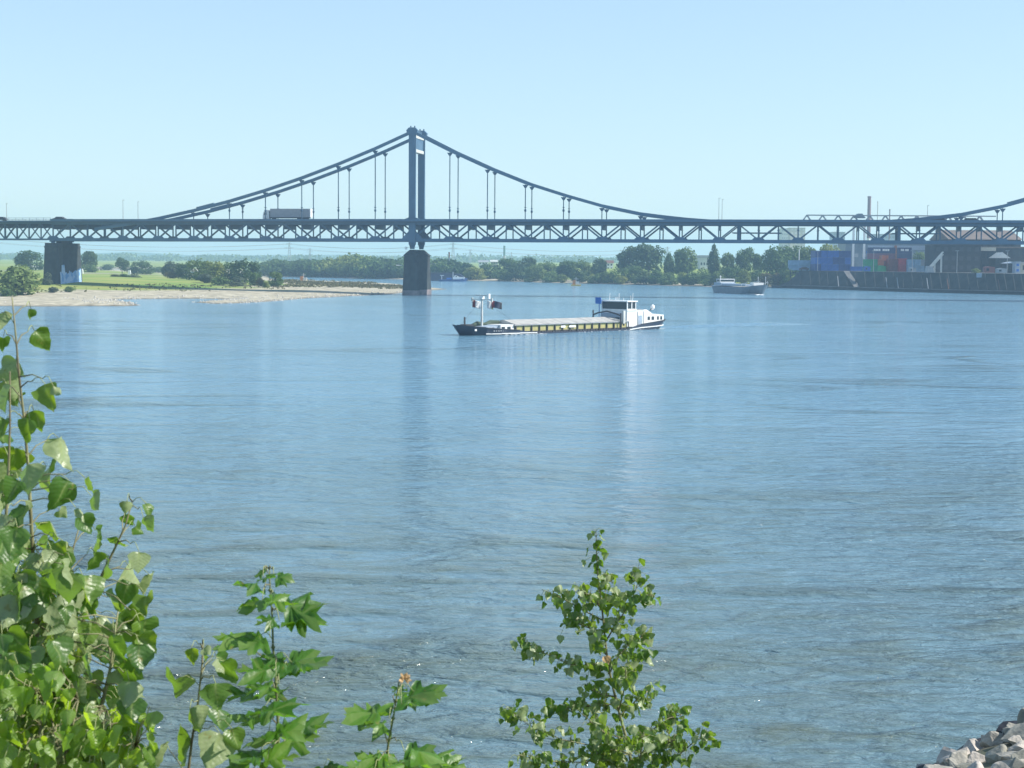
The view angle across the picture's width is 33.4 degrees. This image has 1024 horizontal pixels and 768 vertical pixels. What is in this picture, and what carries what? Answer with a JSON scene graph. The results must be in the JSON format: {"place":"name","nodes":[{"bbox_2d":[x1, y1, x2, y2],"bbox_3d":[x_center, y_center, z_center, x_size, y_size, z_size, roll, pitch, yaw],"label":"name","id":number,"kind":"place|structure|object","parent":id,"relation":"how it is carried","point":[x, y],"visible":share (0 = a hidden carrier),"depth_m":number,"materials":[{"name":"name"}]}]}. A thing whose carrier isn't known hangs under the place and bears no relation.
{"place":"outdoors","nodes":[
{"label":"outdoors","id":0,"kind":"place"},
{"bbox_2d":[2,252,556,260],"bbox_3d":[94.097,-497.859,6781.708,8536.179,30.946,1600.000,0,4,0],"label":"hills","id":1,"kind":"structure","parent":0,"point":[142,254],"depth_m":6386.30,"materials":[{"name":"green plant"}]},
{"bbox_2d":[0,259,796,305],"bbox_3d":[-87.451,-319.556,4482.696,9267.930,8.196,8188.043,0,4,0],"label":"ground","id":2,"kind":"structure","parent":0,"point":[100,279],"depth_m":572.00,"materials":[{"name":"sand"}]},
{"bbox_2d":[0,264,42,294],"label":"bush","id":3,"kind":"object","parent":2,"relation":"on","point":[17,281],"visible":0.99,"depth_m":496.80,"materials":[{"name":"green plant"}]},
{"bbox_2d":[13,250,43,269],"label":"broadleaf tree","id":4,"kind":"object","parent":2,"relation":"on","point":[24,257],"visible":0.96,"depth_m":974.39,"materials":[{"name":"green plant"}]},
{"bbox_2d":[81,250,97,267],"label":"broadleaf tree","id":5,"kind":"object","parent":2,"relation":"on","point":[89,258],"visible":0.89,"depth_m":995.41,"materials":[{"name":"green plant"}]},
{"bbox_2d":[115,257,129,273],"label":"broadleaf tree","id":6,"kind":"object","parent":2,"relation":"on","point":[120,262],"visible":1,"depth_m":995.76,"materials":[{"name":"green plant"}]},
{"bbox_2d":[129,260,155,273],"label":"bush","id":7,"kind":"object","parent":2,"relation":"on","point":[142,265],"visible":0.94,"depth_m":994.75,"materials":[{"name":"green plant"}]},
{"bbox_2d":[161,261,179,275],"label":"broadleaf tree","id":8,"kind":"object","parent":2,"relation":"on","point":[169,266],"visible":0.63,"depth_m":816.09,"materials":[{"name":"green plant"}]},
{"bbox_2d":[175,263,190,278],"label":"broadleaf tree","id":9,"kind":"object","parent":2,"relation":"on","point":[182,269],"visible":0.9,"depth_m":736.15,"materials":[{"name":"green plant"}]},
{"bbox_2d":[184,258,210,279],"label":"broadleaf tree","id":10,"kind":"object","parent":2,"relation":"on","point":[194,275],"visible":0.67,"depth_m":695.71,"materials":[{"name":"green plant"}]},
{"bbox_2d":[4,289,401,304],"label":"beach stones","id":11,"kind":"object","parent":2,"relation":"on","point":[132,303],"visible":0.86,"depth_m":488.74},
{"bbox_2d":[197,273,212,282],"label":"bush","id":12,"kind":"object","parent":2,"relation":"on","point":[205,278],"visible":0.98,"depth_m":657.53,"materials":[{"name":"green plant"}]},
{"bbox_2d":[28,279,402,292],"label":"ground scrub","id":13,"kind":"object","parent":2,"relation":"on","point":[310,283],"visible":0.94,"depth_m":655.12,"materials":[{"name":"green plant"}]},
{"bbox_2d":[203,260,227,277],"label":"broadleaf tree","id":14,"kind":"object","parent":2,"relation":"on","point":[218,269],"visible":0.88,"depth_m":687.42,"materials":[{"name":"green plant"}]},
{"bbox_2d":[210,276,230,285],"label":"bush","id":15,"kind":"object","parent":2,"relation":"on","point":[220,280],"visible":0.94,"depth_m":637.61,"materials":[{"name":"green plant"}]},
{"bbox_2d":[226,276,246,285],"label":"bush","id":16,"kind":"object","parent":2,"relation":"on","point":[237,283],"visible":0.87,"depth_m":633.06,"materials":[{"name":"green plant"}]},
{"bbox_2d":[228,258,262,282],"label":"broadleaf tree","id":17,"kind":"object","parent":2,"relation":"on","point":[253,267],"visible":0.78,"depth_m":686.34,"materials":[{"name":"green plant"}]},
{"bbox_2d":[268,270,283,286],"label":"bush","id":18,"kind":"object","parent":2,"relation":"on","point":[277,281],"visible":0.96,"depth_m":637.42,"materials":[{"name":"green plant"}]},
{"bbox_2d":[286,243,292,260],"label":"power pylon","id":19,"kind":"object","parent":2,"relation":"on","point":[290,252],"visible":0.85,"depth_m":2192.52,"materials":[{"name":"metal"}]},
{"bbox_2d":[0,240,665,255],"bbox_3d":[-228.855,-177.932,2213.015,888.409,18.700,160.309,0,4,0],"label":"power lines","id":20,"kind":"object","parent":19,"relation":"attached to","point":[351,248],"visible":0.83,"depth_m":2193.14,"materials":[{"name":"grey paint"}]},
{"bbox_2d":[245,252,475,278],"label":"wood","id":21,"kind":"object","parent":2,"relation":"on","point":[358,265],"visible":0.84,"depth_m":1037.00,"materials":[{"name":"green plant"}]},
{"bbox_2d":[0,252,778,262],"bbox_3d":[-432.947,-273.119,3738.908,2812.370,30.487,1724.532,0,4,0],"label":"horizon wood","id":22,"kind":"object","parent":2,"relation":"on","point":[237,257],"visible":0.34,"depth_m":3201.35,"materials":[{"name":"green plant"}]},
{"bbox_2d":[462,267,486,279],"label":"broadleaf tree","id":23,"kind":"object","parent":2,"relation":"on","point":[467,272],"visible":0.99,"depth_m":947.72,"materials":[{"name":"green plant"}]},
{"bbox_2d":[476,263,500,278],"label":"broadleaf tree","id":24,"kind":"object","parent":2,"relation":"on","point":[487,272],"visible":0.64,"depth_m":957.58,"materials":[{"name":"green plant"}]},
{"bbox_2d":[490,269,510,280],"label":"bush","id":25,"kind":"object","parent":2,"relation":"on","point":[502,274],"visible":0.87,"depth_m":932.41,"materials":[{"name":"green plant"}]},
{"bbox_2d":[498,258,520,274],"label":"broadleaf tree","id":26,"kind":"object","parent":2,"relation":"on","point":[506,264],"visible":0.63,"depth_m":956.89,"materials":[{"name":"green plant"}]},
{"bbox_2d":[0,126,1023,295],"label":"suspension bridge","id":27,"kind":"structure","parent":2,"relation":"on","point":[62,260],"depth_m":561.27,"materials":[{"name":"metal"}]},
{"bbox_2d":[263,209,311,218],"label":"articulated lorry","id":28,"kind":"object","parent":27,"relation":"on","point":[284,213],"visible":0.88,"depth_m":568.09,"materials":[{"name":"grey paint"}]},
{"bbox_2d":[503,265,525,280],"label":"broadleaf tree","id":29,"kind":"object","parent":2,"relation":"on","point":[514,270],"visible":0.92,"depth_m":922.60,"materials":[{"name":"green plant"}]},
{"bbox_2d":[519,256,536,271],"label":"broadleaf tree","id":30,"kind":"object","parent":2,"relation":"on","point":[530,261],"visible":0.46,"depth_m":956.58,"materials":[{"name":"green plant"}]},
{"bbox_2d":[523,264,546,281],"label":"broadleaf tree","id":31,"kind":"object","parent":2,"relation":"on","point":[536,271],"visible":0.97,"depth_m":905.88,"materials":[{"name":"green plant"}]},
{"bbox_2d":[536,260,556,279],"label":"broadleaf tree","id":32,"kind":"object","parent":2,"relation":"on","point":[548,266],"visible":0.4,"depth_m":914.93,"materials":[{"name":"green plant"}]},
{"bbox_2d":[541,270,557,282],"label":"bush","id":33,"kind":"object","parent":2,"relation":"on","point":[548,279],"visible":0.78,"depth_m":885.15,"materials":[{"name":"green plant"}]},
{"bbox_2d":[555,259,574,280],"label":"broadleaf tree","id":34,"kind":"object","parent":2,"relation":"on","point":[564,267],"visible":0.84,"depth_m":897.76,"materials":[{"name":"green plant"}]},
{"bbox_2d":[571,271,589,282],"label":"bush","id":35,"kind":"object","parent":2,"relation":"on","point":[581,276],"visible":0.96,"depth_m":863.61,"materials":[{"name":"green plant"}]},
{"bbox_2d":[568,259,594,279],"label":"broadleaf tree","id":36,"kind":"object","parent":2,"relation":"on","point":[583,266],"visible":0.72,"depth_m":892.17,"materials":[{"name":"green plant"}]},
{"bbox_2d":[590,257,606,273],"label":"broadleaf tree","id":37,"kind":"object","parent":2,"relation":"on","point":[599,266],"visible":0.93,"depth_m":885.33,"materials":[{"name":"green plant"}]},
{"bbox_2d":[615,246,638,272],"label":"broadleaf tree","id":38,"kind":"object","parent":2,"relation":"on","point":[623,257],"visible":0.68,"depth_m":885.52,"materials":[{"name":"green plant"}]},
{"bbox_2d":[620,266,642,282],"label":"broadleaf tree","id":39,"kind":"object","parent":2,"relation":"on","point":[633,270],"visible":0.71,"depth_m":843.42,"materials":[{"name":"green plant"}]},
{"bbox_2d":[631,270,649,283],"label":"bush","id":40,"kind":"object","parent":2,"relation":"on","point":[643,276],"visible":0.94,"depth_m":828.59,"materials":[{"name":"green plant"}]},
{"bbox_2d":[632,243,665,274],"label":"broadleaf tree","id":41,"kind":"object","parent":2,"relation":"on","point":[646,253],"visible":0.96,"depth_m":866.05,"materials":[{"name":"green plant"}]},
{"bbox_2d":[646,269,667,283],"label":"bush","id":42,"kind":"object","parent":2,"relation":"on","point":[656,275],"visible":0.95,"depth_m":822.15,"materials":[{"name":"green plant"}]},
{"bbox_2d":[663,252,674,279],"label":"poplar tree","id":43,"kind":"object","parent":2,"relation":"on","point":[669,264],"visible":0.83,"depth_m":850.64,"materials":[{"name":"green plant"}]},
{"bbox_2d":[658,272,679,284],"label":"bush","id":44,"kind":"object","parent":2,"relation":"on","point":[666,281],"visible":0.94,"depth_m":813.17,"materials":[{"name":"green plant"}]},
{"bbox_2d":[673,246,697,274],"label":"broadleaf tree","id":45,"kind":"object","parent":2,"relation":"on","point":[684,263],"visible":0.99,"depth_m":842.70,"materials":[{"name":"green plant"}]},
{"bbox_2d":[683,272,701,284],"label":"bush","id":46,"kind":"object","parent":2,"relation":"on","point":[692,279],"visible":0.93,"depth_m":801.95,"materials":[{"name":"green plant"}]},
{"bbox_2d":[695,255,708,268],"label":"factory hall","id":47,"kind":"structure","parent":2,"relation":"on","point":[702,261],"depth_m":1147.09,"materials":[{"name":"white paint"}]},
{"bbox_2d":[698,272,714,285],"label":"bush","id":48,"kind":"object","parent":2,"relation":"on","point":[705,278],"visible":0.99,"depth_m":793.03,"materials":[{"name":"green plant"}]},
{"bbox_2d":[707,243,720,276],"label":"poplar tree","id":49,"kind":"object","parent":2,"relation":"on","point":[713,263],"visible":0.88,"depth_m":829.73,"materials":[{"name":"green plant"}]},
{"bbox_2d":[720,252,735,273],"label":"broadleaf tree","id":50,"kind":"object","parent":2,"relation":"on","point":[727,260],"visible":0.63,"depth_m":824.10,"materials":[{"name":"green plant"}]},
{"bbox_2d":[719,266,741,283],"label":"broadleaf tree","id":51,"kind":"object","parent":2,"relation":"on","point":[732,273],"visible":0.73,"depth_m":792.52,"materials":[{"name":"green plant"}]},
{"bbox_2d":[735,247,754,270],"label":"broadleaf tree","id":52,"kind":"object","parent":2,"relation":"on","point":[744,258],"visible":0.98,"depth_m":823.58,"materials":[{"name":"green plant"}]},
{"bbox_2d":[738,270,751,283],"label":"bush","id":53,"kind":"object","parent":2,"relation":"on","point":[745,276],"visible":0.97,"depth_m":788.49,"materials":[{"name":"green plant"}]},
{"bbox_2d":[752,253,762,272],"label":"broadleaf tree","id":54,"kind":"object","parent":2,"relation":"on","point":[756,265],"visible":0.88,"depth_m":825.55,"materials":[{"name":"green plant"}]},
{"bbox_2d":[754,273,771,285],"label":"bush","id":55,"kind":"object","parent":2,"relation":"on","point":[764,277],"visible":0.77,"depth_m":780.48,"materials":[{"name":"green plant"}]},
{"bbox_2d":[767,272,782,285],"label":"bush","id":56,"kind":"object","parent":2,"relation":"on","point":[775,278],"visible":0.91,"depth_m":771.32,"materials":[{"name":"green plant"}]},
{"bbox_2d":[760,244,791,276],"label":"broadleaf tree","id":57,"kind":"object","parent":2,"relation":"on","point":[773,258],"visible":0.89,"depth_m":809.99,"materials":[{"name":"green plant"}]},
{"bbox_2d":[779,228,788,264],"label":"apartment tower","id":58,"kind":"structure","parent":2,"relation":"on","point":[783,235],"depth_m":1793.87,"materials":[{"name":"white paint"}]},
{"bbox_2d":[779,267,793,284],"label":"bush","id":59,"kind":"object","parent":2,"relation":"on","point":[785,274],"visible":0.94,"depth_m":768.11,"materials":[{"name":"green plant"}]},
{"bbox_2d":[785,245,802,275],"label":"broadleaf tree","id":60,"kind":"object","parent":2,"relation":"on","point":[794,253],"visible":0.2,"depth_m":825.50,"materials":[{"name":"green plant"}]},
{"bbox_2d":[788,228,804,250],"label":"apartment tower","id":61,"kind":"structure","parent":2,"relation":"on","point":[793,231],"depth_m":1813.19,"materials":[{"name":"concrete"}]},
{"bbox_2d":[797,245,815,271],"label":"broadleaf tree","id":62,"kind":"object","parent":2,"relation":"on","point":[804,255],"visible":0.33,"depth_m":799.36,"materials":[{"name":"green plant"}]},
{"bbox_2d":[867,196,870,239],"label":"factory chimney","id":63,"kind":"object","parent":2,"relation":"on","point":[869,213],"visible":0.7,"depth_m":1392.28,"materials":[{"name":"white paint"}]},
{"bbox_2d":[772,271,1023,294],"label":"quay wall","id":64,"kind":"structure","parent":2,"relation":"on","point":[988,283],"depth_m":686.04,"materials":[{"name":"concrete"}]},
{"bbox_2d":[788,265,809,269],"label":"shipping container","id":65,"kind":"object","parent":64,"relation":"on","point":[794,267],"visible":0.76,"depth_m":768.30,"materials":[{"name":"metal"}]},
{"bbox_2d":[788,260,810,264],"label":"shipping container","id":66,"kind":"object","parent":65,"relation":"on","point":[799,262],"visible":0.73,"depth_m":768.09,"materials":[{"name":"metal"}]},
{"bbox_2d":[925,252,943,272],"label":"conveyor","id":67,"kind":"object","parent":64,"relation":"on","point":[929,269],"visible":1,"depth_m":676.66,"materials":[{"name":"metal"}]},
{"bbox_2d":[872,271,1023,273],"bbox_3d":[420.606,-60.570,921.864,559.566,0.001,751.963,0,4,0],"label":"quay yard","id":68,"kind":"structure","parent":64,"relation":"on","point":[942,272],"depth_m":687.36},
{"bbox_2d":[838,244,928,271],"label":"warehouse","id":69,"kind":"structure","parent":68,"relation":"on","point":[858,255],"depth_m":857.37,"materials":[{"name":"grey paint"}]},
{"bbox_2d":[803,214,995,265],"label":"gantry crane","id":70,"kind":"object","parent":68,"relation":"on","point":[856,216],"visible":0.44,"depth_m":770.49,"materials":[{"name":"grey paint"}]},
{"bbox_2d":[924,244,980,272],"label":"warehouse","id":71,"kind":"structure","parent":68,"relation":"on","point":[959,258],"depth_m":688.09,"materials":[{"name":"metal"}]},
{"bbox_2d":[929,230,1021,246],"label":"warehouse","id":72,"kind":"structure","parent":68,"relation":"on","point":[970,237],"depth_m":737.54,"materials":[{"name":"brick"}]},
{"bbox_2d":[980,247,995,272],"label":"shed","id":73,"kind":"structure","parent":68,"relation":"on","point":[987,253],"depth_m":697.91,"materials":[{"name":"metal"}]},
{"bbox_2d":[989,252,1009,268],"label":"house","id":74,"kind":"structure","parent":68,"relation":"on","point":[997,259],"depth_m":688.20,"materials":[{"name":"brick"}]},
{"bbox_2d":[995,247,1023,261],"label":"warehouse","id":75,"kind":"structure","parent":68,"relation":"on","point":[1015,254],"depth_m":722.74,"materials":[{"name":"metal"}]},
{"bbox_2d":[0,269,1023,767],"bbox_3d":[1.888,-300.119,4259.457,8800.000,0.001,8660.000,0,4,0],"label":"water","id":76,"kind":"structure","parent":0,"point":[816,523],"depth_m":86.99,"materials":[{"name":"liquid"}]},
{"bbox_2d":[430,273,467,280],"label":"empty barge","id":77,"kind":"object","parent":76,"relation":"on","point":[435,276],"visible":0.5,"depth_m":926.20,"materials":[{"name":"metal"}]},
{"bbox_2d":[453,294,665,335],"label":"cargo barge","id":78,"kind":"object","parent":76,"relation":"on","point":[620,315],"visible":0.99,"depth_m":287.70,"materials":[{"name":"blue paint"}]},
{"bbox_2d":[711,275,767,294],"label":"tanker ship","id":79,"kind":"object","parent":76,"relation":"on","point":[727,286],"visible":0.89,"depth_m":621.33,"materials":[{"name":"grey paint"}]},
{"bbox_2d":[660,322,822,328],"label":"wake","id":80,"kind":"object","parent":76,"relation":"on","point":[740,324],"visible":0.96,"depth_m":321.37,"materials":[{"name":"liquid"}]},
{"bbox_2d":[0,0,1023,257],"label":"sky","id":81,"kind":"structure","parent":0,"point":[769,109],"materials":[{"name":"blue"}]},
{"bbox_2d":[967,742,1012,767],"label":"bank","id":82,"kind":"structure","parent":0,"point":[983,751],"depth_m":35.32,"materials":[{"name":"stone"}]},
{"bbox_2d":[0,371,41,754],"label":"poplar sapling","id":83,"kind":"object","parent":82,"relation":"on","point":[16,659],"visible":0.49,"depth_m":4.00,"materials":[{"name":"green plant"}]},
{"bbox_2d":[0,297,99,767],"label":"poplar sapling","id":84,"kind":"object","parent":82,"relation":"on","point":[65,579],"visible":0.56,"depth_m":4.17,"materials":[{"name":"green plant"}]},
{"bbox_2d":[22,512,108,767],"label":"poplar sapling","id":85,"kind":"object","parent":82,"relation":"on","point":[93,587],"visible":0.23,"depth_m":4.30,"materials":[{"name":"green plant"}]},
{"bbox_2d":[0,662,163,767],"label":"leafy shrub","id":86,"kind":"object","parent":82,"relation":"on","point":[98,741],"visible":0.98,"depth_m":3.87,"materials":[{"name":"green plant"}]},
{"bbox_2d":[39,493,153,708],"bbox_3d":[-1.118,1.407,4.613,0.316,2.263,0.529,-1,4,-15],"label":"poplar sapling","id":87,"kind":"object","parent":82,"relation":"on","point":[129,586],"visible":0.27,"depth_m":4.54,"materials":[{"name":"green plant"}]},
{"bbox_2d":[39,611,158,767],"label":"poplar sapling","id":88,"kind":"object","parent":82,"relation":"on","point":[141,651],"visible":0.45,"depth_m":4.14,"materials":[{"name":"green plant"}]},
{"bbox_2d":[155,639,245,767],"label":"poplar sapling","id":89,"kind":"object","parent":82,"relation":"on","point":[216,748],"visible":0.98,"depth_m":4.41,"materials":[{"name":"green plant"}]},
{"bbox_2d":[212,565,333,767],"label":"maple sapling","id":90,"kind":"object","parent":82,"relation":"on","point":[300,613],"visible":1,"depth_m":3.99,"materials":[{"name":"green plant"}]},
{"bbox_2d":[315,758,348,767],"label":"maple sapling","id":91,"kind":"object","parent":82,"relation":"on","point":[331,764],"visible":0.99,"depth_m":4.35,"materials":[{"name":"green plant"}]},
{"bbox_2d":[341,673,465,767],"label":"maple sapling","id":92,"kind":"object","parent":82,"relation":"on","point":[424,756],"visible":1,"depth_m":4.32,"materials":[{"name":"green plant"}]},
{"bbox_2d":[498,528,721,767],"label":"poplar sapling","id":93,"kind":"object","parent":82,"relation":"on","point":[609,751],"visible":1,"depth_m":8.05,"materials":[{"name":"green plant"}]},
{"bbox_2d":[936,746,956,765],"bbox_3d":[9.685,8.210,37.277,0.784,0.527,0.508,3,5,30],"label":"riprap rock","id":94,"kind":"object","parent":82,"relation":"on","point":[945,751],"visible":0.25,"depth_m":37.23,"materials":[{"name":"stone"}]},
{"bbox_2d":[949,752,967,766],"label":"riprap rock","id":95,"kind":"object","parent":82,"relation":"on","point":[958,758],"visible":0.67,"depth_m":33.97,"materials":[{"name":"stone"}]},
{"bbox_2d":[963,738,982,752],"bbox_3d":[9.933,7.834,36.510,0.568,0.302,0.448,25,22,29],"label":"riprap rock","id":96,"kind":"object","parent":82,"relation":"on","point":[972,744],"visible":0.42,"depth_m":36.48,"materials":[{"name":"stone"}]},
{"bbox_2d":[966,751,984,762],"bbox_3d":[9.104,7.378,33.480,0.541,0.305,0.346,-11,16,16],"label":"riprap rock","id":97,"kind":"object","parent":82,"relation":"on","point":[974,756],"visible":0.62,"depth_m":33.43,"materials":[{"name":"stone"}]},
{"bbox_2d":[979,731,1003,746],"bbox_3d":[10.086,7.475,35.972,0.602,0.344,0.361,-15,6,36],"label":"riprap rock","id":98,"kind":"object","parent":82,"relation":"on","point":[990,738],"visible":0.98,"depth_m":35.88,"materials":[{"name":"stone"}]},
{"bbox_2d":[985,744,1007,762],"bbox_3d":[9.307,7.232,32.841,0.500,0.527,0.514,3,5,29],"label":"riprap rock","id":99,"kind":"object","parent":82,"relation":"on","point":[990,756],"visible":0.56,"depth_m":32.82,"materials":[{"name":"stone"}]},
{"bbox_2d":[996,751,1016,760],"bbox_3d":[9.489,7.145,32.444,0.547,0.373,0.450,-25,1,43],"label":"riprap rock","id":100,"kind":"object","parent":82,"relation":"on","point":[1003,756],"visible":0.36,"depth_m":32.35,"materials":[{"name":"stone"}]},
{"bbox_2d":[1000,723,1023,743],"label":"riprap rock","id":101,"kind":"object","parent":82,"relation":"on","point":[1016,729],"visible":0.73,"depth_m":35.20,"materials":[{"name":"stone"}]},
{"bbox_2d":[1007,740,1023,751],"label":"riprap rock","id":102,"kind":"object","parent":82,"relation":"on","point":[1018,746],"visible":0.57,"depth_m":32.75,"materials":[{"name":"stone"}]},
{"bbox_2d":[1009,757,1023,767],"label":"riprap rock","id":103,"kind":"object","parent":82,"relation":"on","point":[1016,762],"visible":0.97,"depth_m":28.79,"materials":[{"name":"stone"}]},
{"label":"shipping container","id":104,"kind":"object","parent":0,"visible":0},
{"bbox_2d":[867,253,895,258],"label":"shipping container","id":105,"kind":"object","parent":104,"relation":"on","point":[876,255],"visible":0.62,"depth_m":749.96,"materials":[{"name":"metal"}]},
{"bbox_2d":[867,247,895,252],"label":"shipping container","id":106,"kind":"object","parent":105,"relation":"on","point":[879,250],"visible":1,"depth_m":749.84,"materials":[{"name":"metal"}]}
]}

